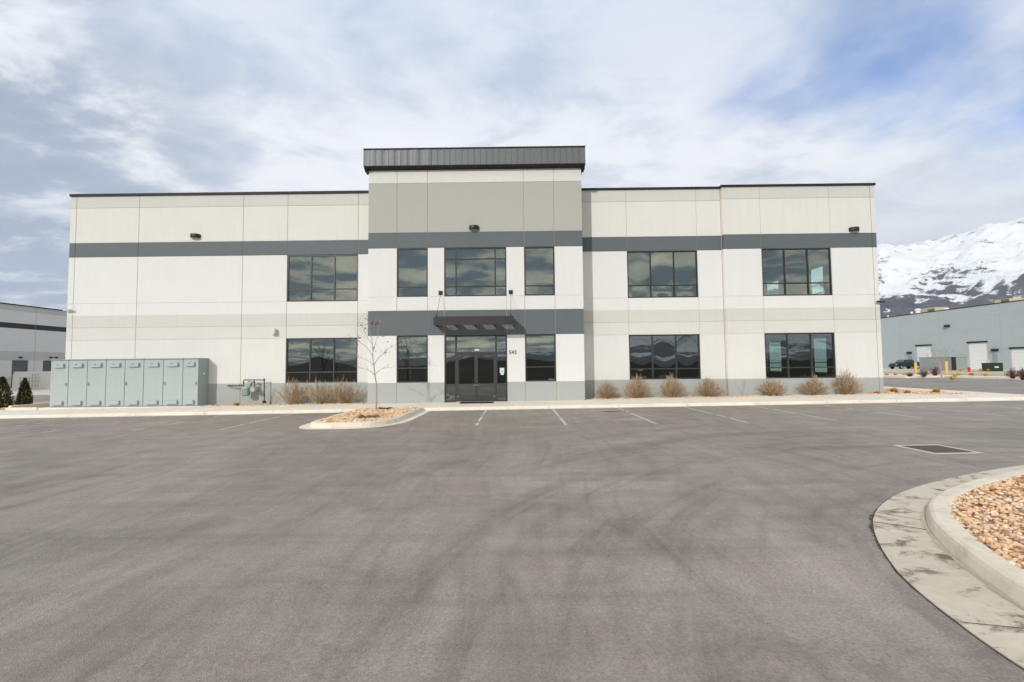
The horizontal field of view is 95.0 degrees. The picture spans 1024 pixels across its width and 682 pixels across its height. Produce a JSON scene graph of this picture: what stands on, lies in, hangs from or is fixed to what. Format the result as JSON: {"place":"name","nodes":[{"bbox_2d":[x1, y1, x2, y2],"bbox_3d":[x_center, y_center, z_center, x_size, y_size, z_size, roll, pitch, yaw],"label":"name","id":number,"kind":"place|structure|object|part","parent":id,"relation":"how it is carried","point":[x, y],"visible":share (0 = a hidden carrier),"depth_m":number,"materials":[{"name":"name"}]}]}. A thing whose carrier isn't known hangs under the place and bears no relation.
{"place":"outdoors","nodes":[
{"label":"outdoors","id":0,"kind":"place"},
{"bbox_2d":[2,388,49,395],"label":"concrete yard","id":1,"kind":"structure","parent":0,"point":[37,391],"depth_m":47.72,"materials":[{"name":"white concrete"}]},
{"bbox_2d":[19,374,38,388],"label":"railing","id":2,"kind":"object","parent":1,"relation":"on","point":[32,381],"visible":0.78,"depth_m":54.01,"materials":[{"name":"grey metal"}]},
{"bbox_2d":[12,371,50,388],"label":"dock wall","id":3,"kind":"structure","parent":1,"relation":"on","point":[44,379],"depth_m":54.74,"materials":[{"name":"white concrete"}]},
{"bbox_2d":[460,402,493,402],"bbox_3d":[-1.624,2.846,21.706,1.550,0.022,0.580,-1,-3,0],"label":"door mat","id":4,"kind":"object","parent":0,"point":[476,402],"depth_m":21.59,"materials":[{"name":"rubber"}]},
{"bbox_2d":[0,369,1023,681],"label":"asphalt lot","id":5,"kind":"structure","parent":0,"point":[602,545],"depth_m":4.91,"materials":[{"name":"grey asphalt"}]},
{"bbox_2d":[5,402,213,409],"bbox_3d":[-19.547,3.425,25.199,9.350,0.440,5.600,-1,-3,0],"label":"equipment pad","id":6,"kind":"object","parent":5,"relation":"on","point":[40,406],"visible":0.32,"depth_m":22.48,"materials":[{"name":"concrete"}]},
{"bbox_2d":[50,359,69,406],"bbox_3d":[-21.995,2.073,23.135,0.865,2.311,0.872,-1,-3,0],"label":"electrical cabinet","id":7,"kind":"object","parent":6,"relation":"on","point":[59,383],"visible":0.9,"depth_m":22.79,"materials":[{"name":"paint"}]},
{"bbox_3d":[-21.998,2.074,22.763,0.851,2.211,0.130,-1,-3,0],"label":"door","id":8,"kind":"part","parent":7,"relation":"part of","materials":[{"name":"paint"}]},
{"bbox_2d":[68,359,106,406],"bbox_3d":[-20.638,2.054,23.126,1.830,2.321,0.872,-1,-3,0],"label":"electrical cabinet","id":9,"kind":"object","parent":6,"relation":"on","point":[87,383],"visible":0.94,"depth_m":22.78,"materials":[{"name":"metal"}]},
{"bbox_3d":[-21.101,2.060,22.758,0.896,2.221,0.130,-1,-3,0],"label":"door","id":10,"kind":"part","parent":9,"relation":"part of","materials":[{"name":"paint"}]},
{"bbox_3d":[-20.181,2.050,22.752,0.896,2.221,0.130,-1,-3,0],"label":"door","id":11,"kind":"part","parent":9,"relation":"part of","materials":[{"name":"paint"}]},
{"bbox_2d":[105,358,144,406],"bbox_3d":[-18.799,2.035,23.114,1.828,2.321,0.872,-1,-3,0],"label":"electrical cabinet","id":12,"kind":"object","parent":6,"relation":"on","point":[124,382],"visible":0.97,"depth_m":22.77,"materials":[{"name":"metal"}]},
{"bbox_3d":[-19.262,2.041,22.746,0.895,2.221,0.130,-1,-3,0],"label":"door","id":13,"kind":"part","parent":12,"relation":"part of","materials":[{"name":"paint"}]},
{"bbox_3d":[-18.343,2.031,22.740,0.895,2.221,0.130,-1,-3,0],"label":"door","id":14,"kind":"part","parent":12,"relation":"part of","materials":[{"name":"paint"}]},
{"bbox_2d":[143,358,183,405],"bbox_3d":[-16.924,2.016,23.102,1.904,2.321,0.872,-1,-3,0],"label":"electrical cabinet","id":15,"kind":"object","parent":6,"relation":"on","point":[163,381],"visible":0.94,"depth_m":22.76,"materials":[{"name":"metal"}]},
{"bbox_3d":[-17.406,2.022,22.734,0.933,2.221,0.130,-1,-3,0],"label":"door","id":16,"kind":"part","parent":15,"relation":"part of","materials":[{"name":"paint"}]},
{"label":"door","id":17,"kind":"part","parent":15,"relation":"part of","materials":[{"name":"paint"}]},
{"bbox_2d":[182,358,208,405],"bbox_3d":[-15.589,2.002,23.093,0.746,2.321,0.872,-1,-3,0],"label":"electrical cabinet","id":18,"kind":"object","parent":6,"relation":"on","point":[195,381],"visible":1,"depth_m":22.78,"materials":[{"name":"metal"}]},
{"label":"door","id":19,"kind":"part","parent":18,"relation":"part of","materials":[{"name":"paint"}]},
{"bbox_2d":[299,410,430,428],"bbox_3d":[-5.179,2.859,17.135,3.483,0.092,5.462,-1,-3,0],"label":"gutter","id":20,"kind":"object","parent":5,"relation":"on","point":[307,426],"visible":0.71,"depth_m":15.22,"materials":[{"name":"concrete"}]},
{"bbox_2d":[310,407,422,427],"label":"kerb","id":21,"kind":"structure","parent":5,"relation":"on","point":[315,424],"depth_m":14.98,"materials":[{"name":"concrete"}]},
{"bbox_2d":[65,146,883,404],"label":"office building","id":22,"kind":"structure","parent":5,"relation":"on","point":[558,278],"depth_m":23.58,"materials":[{"name":"concrete"}]},
{"bbox_2d":[190,233,200,237],"bbox_3d":[-16.101,-5.331,23.793,0.470,0.200,0.240,-1,-3,0],"label":"wall light","id":23,"kind":"object","parent":22,"relation":"attached to","point":[194,235],"visible":1,"depth_m":23.72,"materials":[{"name":"brown metal"}]},
{"bbox_2d":[227,378,265,402],"bbox_3d":[-13.222,2.469,23.183,2.099,1.228,0.464,-1,-3,5],"label":"gas meter","id":24,"kind":"object","parent":22,"relation":"attached to","point":[246,391],"visible":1,"depth_m":23.16,"materials":[{"name":"metal"}]},
{"bbox_2d":[286,338,356,382],"bbox_3d":[-9.556,0.974,23.632,3.598,2.238,0.095,-1,-3,0],"label":"window","id":25,"kind":"structure","parent":22,"relation":"in","point":[310,345],"depth_m":23.59,"materials":[{"name":"black glass"}]},
{"bbox_2d":[287,254,357,301],"bbox_3d":[-9.598,-3.190,23.842,3.598,2.378,0.095,-1,-3,0],"label":"window","id":26,"kind":"structure","parent":22,"relation":"in","point":[311,261],"depth_m":23.80,"materials":[{"name":"black metal"}]},
{"bbox_2d":[397,248,427,296],"bbox_3d":[-4.787,-3.290,22.611,1.478,2.358,0.095,-1,-3,0],"label":"window","id":27,"kind":"structure","parent":22,"relation":"in","point":[398,249],"depth_m":22.57,"materials":[{"name":"black glass"}]},
{"bbox_2d":[397,335,427,382],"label":"window","id":28,"kind":"structure","parent":22,"relation":"in","point":[398,368],"depth_m":22.35,"materials":[{"name":"black glass"}]},
{"bbox_2d":[457,354,475,400],"bbox_3d":[-2.157,1.729,22.288,0.901,2.230,0.157,-1,-3,0],"label":"door","id":29,"kind":"structure","parent":22,"relation":"in","point":[459,397],"depth_m":22.28,"materials":[{"name":"black metal"}]},
{"bbox_2d":[469,225,478,229],"bbox_3d":[-1.829,-5.438,22.495,0.470,0.200,0.240,-1,-3,0],"label":"wall light","id":30,"kind":"object","parent":22,"relation":"attached to","point":[473,227],"visible":1,"depth_m":22.42,"materials":[{"name":"brown metal"}]},
{"bbox_2d":[444,247,506,295],"bbox_3d":[-1.762,-3.321,22.591,2.988,2.358,0.095,-1,-3,0],"label":"window","id":31,"kind":"structure","parent":22,"relation":"in","point":[494,248],"depth_m":22.56,"materials":[{"name":"black metal"}]},
{"bbox_2d":[476,354,494,400],"bbox_3d":[-1.248,1.720,22.282,0.901,2.230,0.157,-1,-3,0],"label":"door","id":32,"kind":"structure","parent":22,"relation":"in","point":[478,397],"depth_m":22.26,"materials":[{"name":"black metal"}]},
{"bbox_2d":[524,247,554,295],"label":"window","id":33,"kind":"structure","parent":22,"relation":"in","point":[553,285],"depth_m":22.52,"materials":[{"name":"black glass"}]},
{"bbox_2d":[525,334,555,381],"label":"window","id":34,"kind":"structure","parent":22,"relation":"in","point":[526,366],"depth_m":22.32,"materials":[{"name":"black glass"}]},
{"bbox_2d":[627,251,697,297],"bbox_3d":[7.591,-3.367,23.729,3.538,2.378,0.095,-1,-3,0],"label":"window","id":35,"kind":"structure","parent":22,"relation":"in","point":[649,252],"depth_m":23.68,"materials":[{"name":"black metal"}]},
{"bbox_2d":[629,334,700,379],"bbox_3d":[7.632,0.798,23.519,3.538,2.238,0.095,-1,-3,0],"label":"window","id":36,"kind":"structure","parent":22,"relation":"in","point":[675,335],"depth_m":23.48,"materials":[{"name":"black metal"}]},
{"bbox_2d":[768,341,781,371],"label":"window","id":37,"kind":"structure","parent":22,"relation":"in","point":[769,362],"depth_m":33.26,"materials":[{"name":"teal glass"}]},
{"bbox_2d":[761,248,831,295],"bbox_3d":[14.199,-3.446,23.466,3.458,2.378,0.095,-1,-3,0],"label":"window","id":38,"kind":"structure","parent":22,"relation":"in","point":[783,249],"depth_m":23.43,"materials":[{"name":"black metal"}]},
{"bbox_2d":[764,333,835,378],"bbox_3d":[14.240,0.719,23.256,3.458,2.238,0.095,-1,-3,0],"label":"window","id":39,"kind":"structure","parent":22,"relation":"in","point":[811,367],"depth_m":23.22,"materials":[{"name":"black metal"}]},
{"bbox_2d":[809,265,823,293],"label":"window","id":40,"kind":"structure","parent":22,"relation":"in","point":[821,265],"depth_m":28.50,"materials":[{"name":"teal glass"}]},
{"bbox_2d":[812,337,826,372],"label":"window","id":41,"kind":"structure","parent":22,"relation":"in","point":[814,362],"depth_m":28.28,"materials":[{"name":"teal glass"}]},
{"bbox_2d":[849,227,859,231],"bbox_3d":[17.067,-5.563,23.349,0.470,0.200,0.240,-1,-3,0],"label":"wall light","id":42,"kind":"object","parent":22,"relation":"attached to","point":[854,229],"visible":1,"depth_m":23.29,"materials":[{"name":"brown metal"}]},
{"bbox_2d":[0,400,1023,418],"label":"gutter","id":43,"kind":"object","parent":5,"relation":"on","point":[524,409],"visible":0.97,"depth_m":19.70,"materials":[{"name":"concrete"}]},
{"bbox_2d":[20,401,1023,431],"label":"parking lines","id":44,"kind":"object","parent":5,"relation":"on","point":[556,413],"visible":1,"depth_m":16.73,"materials":[{"name":"paint"}]},
{"bbox_2d":[770,370,1018,376],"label":"gravel bed","id":45,"kind":"object","parent":5,"relation":"on","point":[976,374],"visible":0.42,"depth_m":55.46,"materials":[{"name":"beige gravel"}]},
{"bbox_2d":[914,362,916,372],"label":"bollard","id":46,"kind":"object","parent":45,"relation":"on","point":[915,367],"visible":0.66,"depth_m":53.70,"materials":[{"name":"yellow metal"}]},
{"bbox_2d":[926,346,950,379],"bbox_3d":[34.392,1.568,37.689,1.229,3.044,2.099,1,-4,-35],"label":"young tree","id":47,"kind":"object","parent":45,"relation":"on","point":[945,352],"visible":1,"depth_m":37.62,"materials":[{"name":"grey plant"}]},
{"bbox_2d":[945,361,948,373],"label":"bollard","id":48,"kind":"object","parent":45,"relation":"on","point":[946,367],"visible":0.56,"depth_m":47.62,"materials":[{"name":"yellow metal"}]},
{"bbox_2d":[1014,367,1023,379],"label":"red shrub","id":49,"kind":"object","parent":45,"relation":"on","point":[1020,374],"visible":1,"depth_m":33.69,"materials":[{"name":"plant"}]},
{"bbox_2d":[770,369,1020,379],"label":"kerb","id":50,"kind":"structure","parent":5,"relation":"on","point":[985,377],"depth_m":40.40,"materials":[{"name":"concrete"}]},
{"bbox_2d":[769,299,1023,369],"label":"warehouse","id":51,"kind":"structure","parent":5,"relation":"on","point":[975,335],"depth_m":77.31,"materials":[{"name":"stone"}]},
{"bbox_2d":[915,344,931,368],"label":"roller door","id":52,"kind":"structure","parent":51,"relation":"in","point":[921,349],"depth_m":83.86,"materials":[{"name":"white metal"}]},
{"bbox_2d":[921,307,947,312],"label":"rooftop unit","id":53,"kind":"object","parent":51,"relation":"on","point":[932,309],"visible":0.39,"depth_m":86.12,"materials":[{"name":"beige metal"}]},
{"bbox_2d":[953,354,965,356],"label":"roller door","id":54,"kind":"structure","parent":51,"relation":"in","point":[954,355],"depth_m":77.05,"materials":[{"name":"grey metal"}]},
{"bbox_2d":[967,341,987,368],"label":"roller door","id":55,"kind":"structure","parent":51,"relation":"in","point":[975,349],"depth_m":74.06,"materials":[{"name":"white metal"}]},
{"bbox_2d":[992,354,997,362],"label":"door","id":56,"kind":"structure","parent":51,"relation":"in","point":[994,356],"depth_m":71.26,"materials":[{"name":"grey metal"}]},
{"bbox_2d":[994,298,1023,302],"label":"rooftop unit","id":57,"kind":"object","parent":51,"relation":"on","point":[1004,300],"visible":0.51,"depth_m":73.03,"materials":[{"name":"beige metal"}]},
{"bbox_2d":[1009,347,1023,369],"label":"roller door","id":58,"kind":"structure","parent":51,"relation":"in","point":[1018,352],"depth_m":68.18,"materials":[{"name":"white metal"}]},
{"bbox_2d":[883,375,944,377],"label":"kerb","id":59,"kind":"structure","parent":5,"relation":"on","point":[906,376],"depth_m":42.90,"materials":[{"name":"concrete"}]},
{"bbox_2d":[928,366,939,375],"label":"red shrub","id":60,"kind":"object","parent":59,"relation":"on","point":[936,372],"visible":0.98,"depth_m":43.52,"materials":[{"name":"brown plant"}]},
{"bbox_2d":[918,369,928,376],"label":"red shrub","id":61,"kind":"object","parent":5,"relation":"on","point":[924,373],"visible":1,"depth_m":42.36,"materials":[{"name":"brown plant"}]},
{"bbox_2d":[893,444,982,453],"bbox_3d":[8.646,2.249,9.558,0.980,0.108,0.980,0,-3,-2],"label":"storm drain","id":62,"kind":"object","parent":5,"relation":"on","point":[934,449],"visible":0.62,"depth_m":9.51,"materials":[{"name":"metal"}]},
{"bbox_2d":[873,465,1023,667],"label":"gutter","id":63,"kind":"object","parent":5,"relation":"on","point":[925,565],"visible":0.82,"depth_m":4.05,"materials":[{"name":"concrete"}]},
{"bbox_2d":[869,494,1023,668],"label":"joint","id":64,"kind":"object","parent":63,"relation":"on","point":[872,528],"visible":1,"depth_m":4.04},
{"bbox_2d":[920,506,1023,609],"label":"silt","id":65,"kind":"object","parent":63,"relation":"on","point":[924,524],"visible":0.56,"depth_m":4.30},
{"bbox_2d":[965,622,1019,627],"bbox_3d":[3.421,1.967,3.231,0.565,0.004,0.008,-1,-3,13],"label":"joint","id":66,"kind":"object","parent":63,"relation":"on","point":[989,624],"visible":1,"depth_m":3.25,"materials":[{"name":"grey concrete"}]},
{"bbox_2d":[926,469,1023,607],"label":"kerb","id":67,"kind":"structure","parent":5,"relation":"on","point":[955,538],"depth_m":4.38,"materials":[{"name":"concrete"}]},
{"bbox_2d":[949,475,1023,570],"bbox_3d":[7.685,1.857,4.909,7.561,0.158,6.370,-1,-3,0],"label":"gravel","id":68,"kind":"structure","parent":5,"relation":"on","point":[1004,546],"depth_m":5.12,"materials":[{"name":"beige gravel"}]},
{"bbox_2d":[1005,369,1017,378],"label":"red shrub","id":69,"kind":"object","parent":5,"relation":"on","point":[1011,372],"visible":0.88,"depth_m":35.74,"materials":[{"name":"plant"}]},
{"bbox_3d":[-5.179,2.744,17.410,2.403,0.020,4.921,-1,-3,0],"label":"gravel bed","id":70,"kind":"object","parent":5,"relation":"on","visible":0},
{"bbox_2d":[316,406,417,421],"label":"gravel","id":71,"kind":"structure","parent":70,"relation":"on","point":[348,416],"depth_m":16.97,"materials":[{"name":"beige gravel"}]},
{"bbox_2d":[355,414,381,417],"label":"dead clump","id":72,"kind":"object","parent":71,"relation":"on","point":[365,416],"visible":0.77,"depth_m":16.00,"materials":[{"name":"brown plant"}]},
{"bbox_2d":[348,314,400,409],"bbox_3d":[-5.585,0.815,19.140,2.274,3.976,1.451,-1,-3,0],"label":"young tree","id":73,"kind":"object","parent":71,"relation":"on","point":[379,324],"visible":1,"depth_m":19.17,"materials":[{"name":"brown plant"}]},
{"bbox_2d":[0,386,1023,417],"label":"pavement","id":74,"kind":"structure","parent":0,"point":[973,396],"depth_m":20.55,"materials":[{"name":"concrete"}]},
{"bbox_2d":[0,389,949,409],"bbox_3d":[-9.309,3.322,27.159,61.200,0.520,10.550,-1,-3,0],"label":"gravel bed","id":75,"kind":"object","parent":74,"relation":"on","point":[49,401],"depth_m":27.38,"materials":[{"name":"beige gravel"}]},
{"bbox_2d":[0,376,14,407],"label":"conifer shrub","id":76,"kind":"object","parent":75,"relation":"on","point":[5,386],"visible":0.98,"depth_m":24.79,"materials":[{"name":"green plant"}]},
{"bbox_2d":[14,377,33,404],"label":"conifer shrub","id":77,"kind":"object","parent":75,"relation":"on","point":[22,394],"visible":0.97,"depth_m":26.38,"materials":[{"name":"green plant"}]},
{"bbox_2d":[323,377,367,403],"bbox_3d":[-8.149,2.360,22.877,2.205,1.458,1.335,-1,-3,0],"label":"dry shrub","id":78,"kind":"object","parent":75,"relation":"on","point":[344,393],"visible":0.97,"depth_m":22.89,"materials":[{"name":"beige plant"}]},
{"bbox_2d":[0,388,969,409],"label":"gravel","id":79,"kind":"structure","parent":75,"relation":"on","point":[900,391],"depth_m":22.80,"materials":[{"name":"beige gravel"}]},
{"bbox_2d":[272,378,309,404],"bbox_3d":[-10.814,2.433,23.028,1.899,1.425,1.258,-1,-3,0],"label":"dry shrub","id":80,"kind":"object","parent":79,"relation":"on","point":[294,395],"visible":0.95,"depth_m":22.88,"materials":[{"name":"beige plant"}]},
{"bbox_2d":[302,379,340,403],"bbox_3d":[-9.211,2.433,22.965,2.108,1.364,1.272,-1,-3,0],"label":"dry shrub","id":81,"kind":"object","parent":79,"relation":"on","point":[318,400],"visible":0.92,"depth_m":22.84,"materials":[{"name":"beige plant"}]},
{"bbox_2d":[619,373,653,397],"bbox_3d":[6.104,2.188,22.841,1.870,1.274,1.082,-1,-3,0],"label":"dry shrub","id":82,"kind":"object","parent":79,"relation":"on","point":[638,393],"visible":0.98,"depth_m":22.79,"materials":[{"name":"beige plant"}]},
{"bbox_2d":[658,375,688,397],"bbox_3d":[7.798,2.147,22.835,1.715,1.294,1.164,-1,-3,0],"label":"dry shrub","id":83,"kind":"object","parent":79,"relation":"on","point":[671,390],"visible":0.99,"depth_m":22.78,"materials":[{"name":"beige plant"}]},
{"bbox_2d":[755,377,788,395],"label":"dry shrub","id":84,"kind":"object","parent":79,"relation":"on","point":[771,390],"visible":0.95,"depth_m":22.71,"materials":[{"name":"beige plant"}]},
{"bbox_2d":[794,372,830,395],"bbox_3d":[14.578,2.085,22.813,1.676,1.166,1.103,-1,-3,0],"label":"dry shrub","id":85,"kind":"object","parent":79,"relation":"on","point":[812,390],"visible":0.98,"depth_m":22.70,"materials":[{"name":"beige plant"}]},
{"bbox_2d":[887,387,898,391],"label":"grass tuft","id":86,"kind":"object","parent":79,"relation":"on","point":[894,389],"visible":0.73,"depth_m":23.89,"materials":[{"name":"yellow plant"}]},
{"bbox_2d":[593,378,618,398],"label":"dry shrub","id":87,"kind":"object","parent":75,"relation":"on","point":[607,389],"visible":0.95,"depth_m":22.77,"materials":[{"name":"beige plant"}]},
{"bbox_2d":[689,376,726,396],"bbox_3d":[9.544,2.191,22.788,1.868,1.134,1.104,0,-3,-13],"label":"dry shrub","id":88,"kind":"object","parent":75,"relation":"on","point":[708,389],"visible":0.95,"depth_m":22.74,"materials":[{"name":"beige plant"}]},
{"bbox_2d":[830,366,866,394],"bbox_3d":[16.309,1.915,22.755,1.605,1.437,1.192,-2,-3,23],"label":"dry shrub","id":89,"kind":"object","parent":75,"relation":"on","point":[845,387],"visible":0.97,"depth_m":22.71,"materials":[{"name":"beige plant"}]},
{"bbox_2d":[0,0,1023,309],"label":"sky","id":90,"kind":"structure","parent":0,"point":[922,101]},
{"bbox_2d":[770,368,1018,373],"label":"concrete yard","id":91,"kind":"structure","parent":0,"point":[886,369],"depth_m":71.15,"materials":[{"name":"beige concrete"}]},
{"bbox_2d":[888,359,919,368],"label":"pickup truck","id":92,"kind":"object","parent":91,"relation":"on","point":[901,364],"visible":0.87,"depth_m":83.32,"materials":[{"name":"paint"}]},
{"bbox_2d":[918,357,966,369],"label":"storage container","id":93,"kind":"object","parent":91,"relation":"on","point":[954,363],"visible":0.74,"depth_m":67.80,"materials":[{"name":"grey metal"}]},
{"bbox_2d":[981,363,1002,370],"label":"electrical transformer box","id":94,"kind":"object","parent":91,"relation":"on","point":[994,366],"visible":0.77,"depth_m":58.22,"materials":[{"name":"green metal"}]},
{"bbox_2d":[767,217,1023,317],"bbox_3d":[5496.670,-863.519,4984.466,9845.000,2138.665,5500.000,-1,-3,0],"label":"mountain","id":95,"kind":"structure","parent":0,"point":[982,265],"depth_m":4858.39,"materials":[{"name":"white snow"}]},
{"bbox_3d":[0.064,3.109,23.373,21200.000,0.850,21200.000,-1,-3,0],"label":"ground","id":96,"kind":"structure","parent":0,"visible":0},
{"bbox_2d":[0,302,66,387],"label":"warehouse","id":97,"kind":"structure","parent":96,"relation":"on","point":[34,337],"depth_m":61.02,"materials":[{"name":"stone"}]},
{"bbox_2d":[11,360,26,387],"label":"dock door","id":98,"kind":"structure","parent":97,"relation":"in","point":[14,362],"depth_m":59.63,"materials":[{"name":"grey metal"}]},
{"bbox_2d":[43,361,50,370],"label":"dock door","id":99,"kind":"structure","parent":97,"relation":"in","point":[46,364],"depth_m":63.39,"materials":[{"name":"grey metal"}]}
]}

